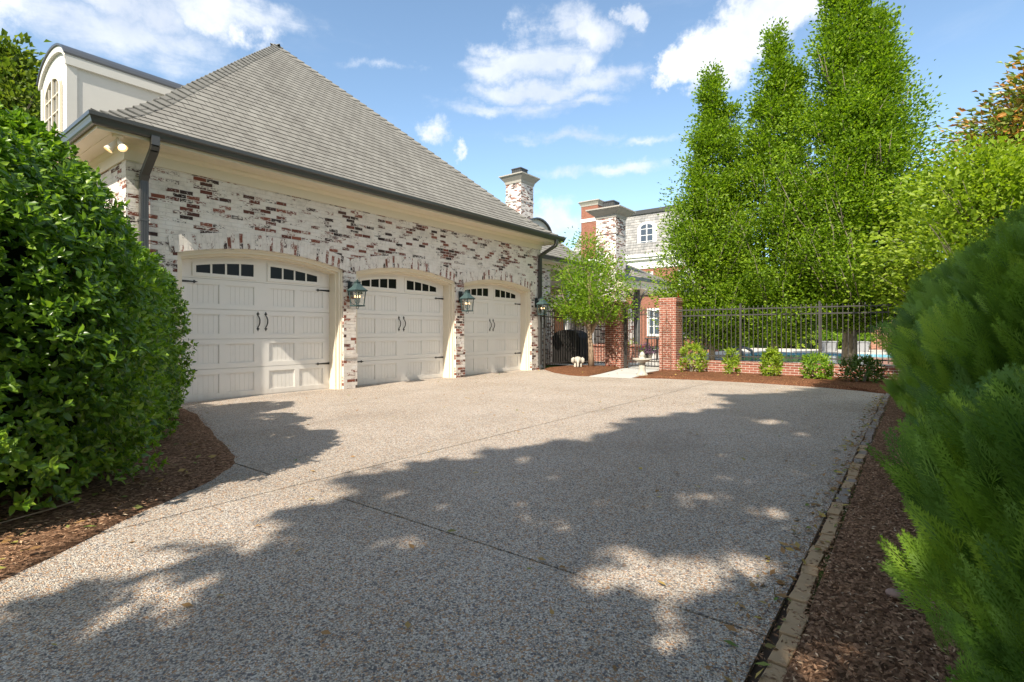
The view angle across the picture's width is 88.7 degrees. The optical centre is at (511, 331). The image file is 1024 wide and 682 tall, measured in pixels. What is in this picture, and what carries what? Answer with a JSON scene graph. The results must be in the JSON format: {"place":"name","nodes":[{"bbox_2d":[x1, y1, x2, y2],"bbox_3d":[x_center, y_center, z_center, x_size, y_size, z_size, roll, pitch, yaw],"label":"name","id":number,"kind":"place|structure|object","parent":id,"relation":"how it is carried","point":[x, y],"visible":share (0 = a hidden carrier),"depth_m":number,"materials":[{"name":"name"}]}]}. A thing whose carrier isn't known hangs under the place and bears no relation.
{"place":"outdoors","nodes":[
{"label":"outdoors","id":0,"kind":"place"},
{"bbox_2d":[0,369,883,681],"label":"driveway","id":1,"kind":"structure","parent":0,"point":[360,495],"depth_m":2.97,"materials":[{"name":"grey gravel"}]},
{"bbox_2d":[51,374,869,669],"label":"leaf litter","id":2,"kind":"object","parent":1,"relation":"on","point":[407,623],"visible":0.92,"depth_m":2.89,"materials":[{"name":"brown plant"}]},
{"bbox_2d":[705,394,888,681],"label":"leaf litter","id":3,"kind":"object","parent":1,"relation":"on","point":[779,581],"visible":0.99,"depth_m":2.91,"materials":[{"name":"brown plant"}]},
{"bbox_2d":[0,0,1023,265],"label":"sky","id":4,"kind":"structure","parent":0,"point":[592,98],"materials":[{"name":"blue"}]},
{"bbox_2d":[590,368,658,377],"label":"path","id":5,"kind":"structure","parent":0,"point":[627,373],"depth_m":14.92,"materials":[{"name":"grey concrete"}]},
{"bbox_2d":[624,307,658,367],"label":"garden gate","id":6,"kind":"structure","parent":5,"relation":"on","point":[626,337],"depth_m":16.89,"materials":[{"name":"brown metal"}]},
{"bbox_2d":[573,199,717,345],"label":"brick house","id":7,"kind":"structure","parent":0,"point":[642,236],"depth_m":44.57,"materials":[{"name":"white brick"}]},
{"bbox_2d":[637,221,657,242],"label":"window frame","id":8,"kind":"structure","parent":7,"relation":"in","point":[646,232],"depth_m":44.44,"materials":[{"name":"white paint"}]},
{"bbox_2d":[647,308,658,335],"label":"window","id":9,"kind":"structure","parent":7,"relation":"in","point":[656,326],"depth_m":43.89,"materials":[{"name":"white paint"}]},
{"bbox_2d":[542,349,764,368],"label":"patio","id":10,"kind":"structure","parent":0,"point":[646,363],"depth_m":19.66,"materials":[{"name":"concrete"}]},
{"bbox_2d":[553,330,587,363],"bbox_3d":[2.210,0.550,19.852,1.240,1.260,0.731,0,0,38],"label":"covered grill","id":11,"kind":"object","parent":10,"relation":"on","point":[557,345],"visible":0.44,"depth_m":19.54,"materials":[{"name":"black fabric"}]},
{"bbox_2d":[582,200,635,343],"bbox_3d":[4.722,-2.620,25.850,2.170,7.640,1.820,0,0,38],"label":"chimney","id":12,"kind":"object","parent":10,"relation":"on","point":[611,216],"visible":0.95,"depth_m":25.34,"materials":[{"name":"brick"}]},
{"bbox_2d":[593,344,639,362],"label":"seat wall","id":13,"kind":"structure","parent":10,"relation":"on","point":[599,352],"depth_m":21.05,"materials":[{"name":"red brick"}]},
{"bbox_2d":[615,264,676,355],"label":"pavilion","id":14,"kind":"structure","parent":10,"relation":"on","point":[642,278],"depth_m":26.28,"materials":[{"name":"beige paint"}]},
{"bbox_2d":[639,340,657,357],"bbox_3d":[5.686,0.729,22.002,1.237,0.917,1.234,0,0,38],"label":"flower pot","id":15,"kind":"object","parent":10,"relation":"on","point":[645,350],"visible":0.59,"depth_m":21.82,"materials":[{"name":"stone"}]},
{"bbox_2d":[645,338,685,358],"bbox_3d":[6.383,0.725,21.835,1.300,0.929,1.200,0,0,38],"label":"patio table","id":16,"kind":"object","parent":10,"relation":"on","point":[657,346],"visible":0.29,"depth_m":21.76,"materials":[{"name":"black metal"}]},
{"bbox_2d":[656,337,658,360],"bbox_3d":[6.045,0.689,20.820,0.480,1.000,0.501,0,0,38],"label":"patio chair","id":17,"kind":"object","parent":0,"point":[656,347],"visible":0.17,"depth_m":20.78,"materials":[{"name":"black metal"}]},
{"bbox_2d":[656,330,717,353],"bbox_3d":[8.755,0.425,26.066,2.900,1.550,1.000,0,0,38],"label":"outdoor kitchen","id":18,"kind":"object","parent":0,"point":[691,342],"visible":0.02,"depth_m":25.59,"materials":[{"name":"red brick"}]},
{"bbox_2d":[542,345,889,613],"bbox_3d":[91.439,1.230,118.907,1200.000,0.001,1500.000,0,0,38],"label":"ground","id":19,"kind":"structure","parent":0,"point":[825,564],"depth_m":3.45,"materials":[{"name":"brown soil"}]},
{"bbox_2d":[0,28,51,174],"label":"deciduous tree","id":20,"kind":"object","parent":19,"relation":"on","point":[18,85],"visible":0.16,"depth_m":19.98,"materials":[{"name":"green plant"}]},
{"bbox_2d":[0,406,236,580],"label":"mulch bed","id":21,"kind":"object","parent":19,"relation":"on","point":[95,484],"visible":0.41,"depth_m":3.66,"materials":[{"name":"brown wood"}]},
{"bbox_2d":[0,498,81,523],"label":"fallen twig","id":22,"kind":"object","parent":21,"relation":"on","point":[38,512],"visible":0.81,"depth_m":3.27,"materials":[{"name":"brown wood"}]},
{"bbox_2d":[0,101,174,515],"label":"laurel shrub","id":23,"kind":"object","parent":21,"relation":"on","point":[54,344],"visible":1,"depth_m":3.40,"materials":[{"name":"green plant"}]},
{"bbox_2d":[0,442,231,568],"bbox_3d":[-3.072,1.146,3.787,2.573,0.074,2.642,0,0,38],"label":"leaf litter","id":24,"kind":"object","parent":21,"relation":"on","point":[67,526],"visible":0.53,"depth_m":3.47,"materials":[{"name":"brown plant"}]},
{"bbox_2d":[68,225,190,456],"bbox_3d":[-4.416,-0.024,5.088,2.216,2.436,2.225,0,0,-32],"label":"laurel shrub","id":25,"kind":"object","parent":21,"relation":"on","point":[168,327],"visible":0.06,"depth_m":5.33,"materials":[{"name":"green plant"}]},
{"bbox_2d":[140,247,198,418],"bbox_3d":[-4.965,0.041,6.656,1.659,2.320,1.512,0,0,-4],"label":"laurel shrub","id":26,"kind":"object","parent":21,"relation":"on","point":[184,319],"visible":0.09,"depth_m":6.90,"materials":[{"name":"green plant"}]},
{"bbox_2d":[26,43,565,402],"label":"garage","id":27,"kind":"structure","parent":19,"relation":"on","point":[278,196],"depth_m":10.98,"materials":[{"name":"brick"}]},
{"bbox_2d":[104,133,127,152],"bbox_3d":[-5.661,-2.697,7.481,0.269,0.275,0.243,0,0,38],"label":"flood light","id":28,"kind":"object","parent":27,"relation":"attached to","point":[111,146],"visible":1,"depth_m":7.49,"materials":[{"name":"beige paint"}]},
{"bbox_2d":[182,257,328,402],"bbox_3d":[-4.730,-0.098,9.913,0.115,2.604,2.920,0,0,38],"label":"garage door","id":29,"kind":"structure","parent":27,"relation":"in","point":[260,326],"depth_m":9.81,"materials":[{"name":"white paint"}]},
{"bbox_2d":[347,279,367,308],"bbox_3d":[-3.262,-0.788,10.942,0.418,0.627,0.306,0,0,38],"label":"wall lantern","id":30,"kind":"object","parent":27,"relation":"attached to","point":[356,286],"depth_m":10.89,"materials":[{"name":"teal metal"}]},
{"bbox_2d":[357,274,442,385],"bbox_3d":[-2.660,-0.098,12.604,0.115,2.604,2.870,0,0,38],"label":"garage door","id":31,"kind":"structure","parent":27,"relation":"in","point":[400,322],"depth_m":12.54,"materials":[{"name":"white paint"}]},
{"bbox_2d":[459,290,475,312],"bbox_3d":[-1.205,-0.788,13.617,0.418,0.627,0.306,0,0,38],"label":"wall lantern","id":32,"kind":"object","parent":27,"relation":"attached to","point":[466,295],"depth_m":13.56,"materials":[{"name":"teal metal"}]},
{"bbox_2d":[464,284,520,374],"bbox_3d":[-0.597,-0.098,15.288,0.115,2.604,2.880,0,0,38],"label":"garage door","id":33,"kind":"structure","parent":27,"relation":"in","point":[492,329],"depth_m":15.30,"materials":[{"name":"white paint"}]},
{"bbox_2d":[535,296,548,316],"bbox_3d":[0.904,-0.788,16.360,0.418,0.627,0.306,0,0,38],"label":"wall lantern","id":34,"kind":"object","parent":27,"relation":"attached to","point":[538,301],"depth_m":16.30,"materials":[{"name":"teal metal"}]},
{"bbox_2d":[499,167,609,362],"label":"house","id":35,"kind":"structure","parent":19,"relation":"on","point":[520,182],"depth_m":24.77,"materials":[{"name":"brick"}]},
{"bbox_2d":[554,309,562,332],"bbox_3d":[2.334,0.040,25.327,0.057,2.280,1.000,0,0,38],"label":"door","id":36,"kind":"structure","parent":35,"relation":"in","point":[556,322],"depth_m":25.08,"materials":[{"name":"brown wood"}]},
{"bbox_2d":[544,365,619,375],"bbox_3d":[2.145,1.159,16.157,2.413,0.131,3.589,0,0,38],"label":"mulch bed","id":37,"kind":"object","parent":19,"relation":"on","point":[585,370],"visible":0.81,"depth_m":15.51,"materials":[{"name":"brown soil"}]},
{"bbox_2d":[543,306,604,368],"bbox_3d":[2.087,0.200,17.096,1.254,2.040,1.978,0,0,38],"label":"iron fence","id":38,"kind":"object","parent":37,"relation":"on","point":[544,341],"visible":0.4,"depth_m":17.49,"materials":[{"name":"brown metal"}]},
{"bbox_2d":[571,356,584,366],"bbox_3d":[2.072,0.960,16.486,0.421,0.360,0.427,0,0,-38],"label":"garden statue","id":39,"kind":"object","parent":37,"relation":"on","point":[578,361],"visible":0.91,"depth_m":16.39,"materials":[{"name":"stone"}]},
{"bbox_2d":[541,226,649,365],"bbox_3d":[2.436,-1.107,16.858,3.922,4.500,3.813,0,0,38],"label":"tree","id":40,"kind":"object","parent":37,"relation":"on","point":[592,308],"visible":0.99,"depth_m":16.52,"materials":[{"name":"green plant"}]},
{"bbox_2d":[608,319,615,365],"bbox_3d":[3.268,0.270,17.128,0.311,1.860,0.028,0,0,38],"label":"trellis","id":41,"kind":"object","parent":37,"relation":"on","point":[611,344],"visible":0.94,"depth_m":17.11,"materials":[{"name":"metal"}]},
{"bbox_2d":[605,301,628,368],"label":"brick pier","id":42,"kind":"structure","parent":19,"relation":"on","point":[619,326],"depth_m":17.15,"materials":[{"name":"red brick"}]},
{"bbox_2d":[658,297,683,370],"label":"brick pier","id":43,"kind":"structure","parent":19,"relation":"on","point":[672,306],"depth_m":15.97,"materials":[{"name":"red brick"}]},
{"bbox_2d":[635,370,900,394],"bbox_3d":[6.415,1.170,12.714,7.153,0.111,3.199,0,0,38],"label":"mulch bed","id":44,"kind":"object","parent":19,"relation":"on","point":[847,384],"visible":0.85,"depth_m":12.51,"materials":[{"name":"brown soil"}]},
{"bbox_2d":[633,351,651,375],"bbox_3d":[3.567,0.870,14.350,0.520,0.660,0.520,0,0,38],"label":"bird bath","id":45,"kind":"object","parent":44,"relation":"on","point":[642,360],"visible":0.98,"depth_m":14.27,"materials":[{"name":"beige stone"}]},
{"bbox_2d":[662,310,670,369],"bbox_3d":[4.700,0.270,15.938,0.311,1.860,0.028,0,0,38],"label":"trellis","id":46,"kind":"object","parent":44,"relation":"on","point":[666,320],"visible":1,"depth_m":15.93,"materials":[{"name":"metal"}]},
{"bbox_2d":[675,341,708,371],"bbox_3d":[5.122,0.721,14.799,0.951,0.971,0.873,0,0,38],"label":"laurel plant","id":47,"kind":"object","parent":44,"relation":"on","point":[701,355],"visible":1,"depth_m":14.73,"materials":[{"name":"green plant"}]},
{"bbox_2d":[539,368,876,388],"bbox_3d":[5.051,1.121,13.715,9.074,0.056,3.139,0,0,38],"label":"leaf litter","id":48,"kind":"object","parent":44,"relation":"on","point":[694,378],"visible":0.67,"depth_m":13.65,"materials":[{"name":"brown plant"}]},
{"bbox_2d":[721,346,741,373],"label":"laurel plant","id":49,"kind":"object","parent":44,"relation":"on","point":[734,362],"visible":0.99,"depth_m":14.06,"materials":[{"name":"green plant"}]},
{"bbox_2d":[758,346,785,375],"bbox_3d":[6.608,0.762,13.334,0.660,0.856,0.604,0,0,11],"label":"laurel plant","id":50,"kind":"object","parent":44,"relation":"on","point":[774,360],"visible":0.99,"depth_m":13.28,"materials":[{"name":"green plant"}]},
{"bbox_2d":[798,351,835,379],"bbox_3d":[7.309,0.819,12.567,0.801,0.732,0.804,0,0,38],"label":"laurel plant","id":51,"kind":"object","parent":44,"relation":"on","point":[813,366],"visible":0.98,"depth_m":12.43,"materials":[{"name":"green plant"}]},
{"bbox_2d":[833,354,885,382],"bbox_3d":[7.823,0.841,11.781,1.032,0.721,0.927,0,0,38],"label":"rose bush","id":52,"kind":"object","parent":44,"relation":"on","point":[867,373],"visible":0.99,"depth_m":11.65,"materials":[{"name":"green plant"}]},
{"bbox_2d":[748,340,788,352],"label":"shrub","id":53,"kind":"object","parent":19,"relation":"on","point":[756,346],"visible":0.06,"depth_m":29.41,"materials":[{"name":"green plant"}]},
{"bbox_2d":[683,348,890,365],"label":"pool deck","id":54,"kind":"structure","parent":19,"relation":"on","point":[879,352],"depth_m":23.27,"materials":[{"name":"concrete"}]},
{"bbox_2d":[638,58,770,359],"bbox_3d":[6.456,-3.864,16.977,4.275,9.630,4.126,0,0,38],"label":"hornbeam tree","id":55,"kind":"object","parent":54,"relation":"on","point":[711,141],"visible":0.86,"depth_m":16.38,"materials":[{"name":"green plant"}]},
{"bbox_2d":[688,336,743,357],"bbox_3d":[7.379,0.515,19.059,2.024,0.841,0.733,0,0,26],"label":"sun lounger","id":56,"kind":"object","parent":54,"relation":"on","point":[737,349],"visible":0.23,"depth_m":18.63,"materials":[{"name":"grey fabric"}]},
{"bbox_2d":[705,346,752,355],"bbox_3d":[8.397,0.515,20.547,2.024,0.841,0.733,0,0,26],"label":"sun lounger","id":57,"kind":"object","parent":54,"relation":"on","point":[750,350],"visible":0.2,"depth_m":19.89,"materials":[{"name":"grey fabric"}]},
{"bbox_2d":[696,16,852,355],"bbox_3d":[7.561,-4.243,15.895,4.861,10.389,4.286,0,0,38],"label":"hornbeam tree","id":58,"kind":"object","parent":54,"relation":"on","point":[766,109],"visible":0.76,"depth_m":15.34,"materials":[{"name":"green plant"}]},
{"bbox_2d":[808,325,841,351],"bbox_3d":[14.921,0.109,24.619,1.769,1.620,1.558,0,0,9],"label":"planter","id":59,"kind":"object","parent":54,"relation":"on","point":[831,346],"visible":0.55,"depth_m":24.39,"materials":[{"name":"white plant"}]},
{"bbox_2d":[841,332,877,351],"bbox_3d":[15.967,0.038,24.022,1.487,1.762,1.698,0,0,-11],"label":"planter","id":60,"kind":"object","parent":54,"relation":"on","point":[862,343],"visible":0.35,"depth_m":23.74,"materials":[{"name":"white plant"}]},
{"bbox_2d":[753,0,987,364],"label":"hornbeam tree","id":61,"kind":"object","parent":54,"relation":"on","point":[859,128],"visible":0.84,"depth_m":13.91,"materials":[{"name":"green plant"}]},
{"bbox_2d":[676,359,903,379],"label":"brick wall","id":62,"kind":"structure","parent":19,"relation":"on","point":[753,367],"depth_m":14.30,"materials":[{"name":"red brick"}]},
{"bbox_2d":[678,301,898,363],"bbox_3d":[7.686,0.015,13.932,6.600,1.650,0.068,0,0,38],"label":"iron fence","id":63,"kind":"object","parent":62,"relation":"on","point":[819,307],"visible":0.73,"depth_m":14.14,"materials":[{"name":"black metal"}]},
{"bbox_2d":[787,322,827,348],"bbox_3d":[16.023,0.137,28.417,2.724,2.330,2.042,0,0,38],"label":"shrub","id":64,"kind":"object","parent":19,"relation":"on","point":[801,345],"visible":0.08,"depth_m":28.00,"materials":[{"name":"green plant"}]},
{"bbox_2d":[745,352,887,355],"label":"pool wall","id":65,"kind":"structure","parent":19,"relation":"on","point":[824,353],"depth_m":22.35,"materials":[{"name":"tile"}]},
{"bbox_2d":[728,354,893,364],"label":"pool water","id":66,"kind":"structure","parent":65,"relation":"in","point":[801,355],"depth_m":19.12,"materials":[{"name":"blue liquid"}]},
{"bbox_2d":[758,393,889,681],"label":"brick edging","id":67,"kind":"object","parent":19,"relation":"on","point":[786,632],"visible":0.83,"depth_m":2.52,"materials":[{"name":"grey brick"}]},
{"bbox_2d":[726,394,888,681],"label":"bark chips","id":68,"kind":"object","parent":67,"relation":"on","point":[771,625],"visible":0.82,"depth_m":2.69,"materials":[{"name":"brown wood"}]},
{"bbox_2d":[783,320,901,349],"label":"garden wall","id":69,"kind":"structure","parent":19,"relation":"on","point":[873,346],"depth_m":27.24,"materials":[{"name":"brick"}]},
{"bbox_2d":[832,332,873,353],"bbox_3d":[17.575,0.293,27.293,1.820,1.938,2.021,0,0,-18],"label":"shrub","id":70,"kind":"object","parent":19,"relation":"on","point":[840,344],"visible":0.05,"depth_m":27.20,"materials":[{"name":"green plant"}]},
{"bbox_2d":[776,396,988,681],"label":"mulch bed","id":71,"kind":"object","parent":19,"relation":"on","point":[927,653],"visible":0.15,"depth_m":2.18,"materials":[{"name":"brown wood"}]},
{"bbox_2d":[885,588,904,598],"bbox_3d":[1.689,1.155,2.310,0.072,0.038,0.062,0,0,38],"label":"stone","id":72,"kind":"object","parent":71,"relation":"on","point":[892,592],"visible":0.88,"depth_m":2.30,"materials":[{"name":"grey stone"}]},
{"bbox_2d":[892,304,909,374],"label":"arborvitae","id":73,"kind":"object","parent":71,"relation":"on","point":[900,332],"depth_m":8.50,"materials":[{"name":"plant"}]},
{"bbox_2d":[890,306,912,409],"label":"arborvitae","id":74,"kind":"object","parent":71,"relation":"on","point":[901,362],"depth_m":6.88,"materials":[{"name":"green plant"}]},
{"bbox_2d":[893,290,915,411],"bbox_3d":[6.185,0.218,7.365,1.347,2.179,1.508,0,0,12],"label":"arborvitae","id":75,"kind":"object","parent":71,"relation":"on","point":[908,302],"visible":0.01,"depth_m":7.64,"materials":[{"name":"green plant"}]},
{"bbox_2d":[899,283,918,447],"bbox_3d":[4.418,0.300,4.879,1.508,1.997,1.347,0,0,-35],"label":"arborvitae","id":76,"kind":"object","parent":71,"relation":"on","point":[909,364],"visible":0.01,"depth_m":5.02,"materials":[{"name":"green plant"}]},
{"bbox_2d":[899,311,921,420],"bbox_3d":[5.107,0.243,5.681,1.347,2.124,1.508,0,0,-19],"label":"arborvitae","id":77,"kind":"object","parent":71,"relation":"on","point":[905,410],"depth_m":5.97,"materials":[{"name":"green plant"}]},
{"bbox_2d":[887,236,992,467],"bbox_3d":[3.811,0.267,4.086,1.508,2.070,1.347,0,0,40],"label":"arborvitae","id":78,"kind":"object","parent":71,"relation":"on","point":[927,273],"visible":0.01,"depth_m":4.19,"materials":[{"name":"green plant"}]},
{"bbox_2d":[880,239,1005,494],"bbox_3d":[3.200,0.333,3.365,1.347,1.924,1.508,0,0,24],"label":"arborvitae","id":79,"kind":"object","parent":71,"relation":"on","point":[900,390],"visible":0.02,"depth_m":3.67,"materials":[{"name":"green plant"}]},
{"bbox_2d":[864,362,1023,681],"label":"arborvitae","id":80,"kind":"object","parent":71,"relation":"on","point":[973,537],"visible":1,"depth_m":1.20,"materials":[{"name":"green plant"}]},
{"bbox_2d":[867,203,1023,524],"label":"arborvitae","id":81,"kind":"object","parent":71,"relation":"on","point":[946,289],"visible":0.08,"depth_m":2.79,"materials":[{"name":"green plant"}]},
{"bbox_2d":[868,213,1023,662],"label":"arborvitae","id":82,"kind":"object","parent":71,"relation":"on","point":[986,323],"visible":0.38,"depth_m":1.87,"materials":[{"name":"green plant"}]},
{"bbox_2d":[828,124,1023,323],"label":"maple tree","id":83,"kind":"object","parent":19,"relation":"on","point":[971,185],"visible":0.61,"depth_m":10.77,"materials":[{"name":"green plant"}]},
{"bbox_2d":[911,46,1023,243],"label":"magnolia tree","id":84,"kind":"object","parent":19,"relation":"on","point":[1011,114],"visible":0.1,"depth_m":19.62,"materials":[{"name":"green plant"}]},
{"bbox_2d":[746,401,881,681],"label":"driveway base","id":85,"kind":"object","parent":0,"point":[766,653],"depth_m":2.09,"materials":[{"name":"concrete"}]}
]}

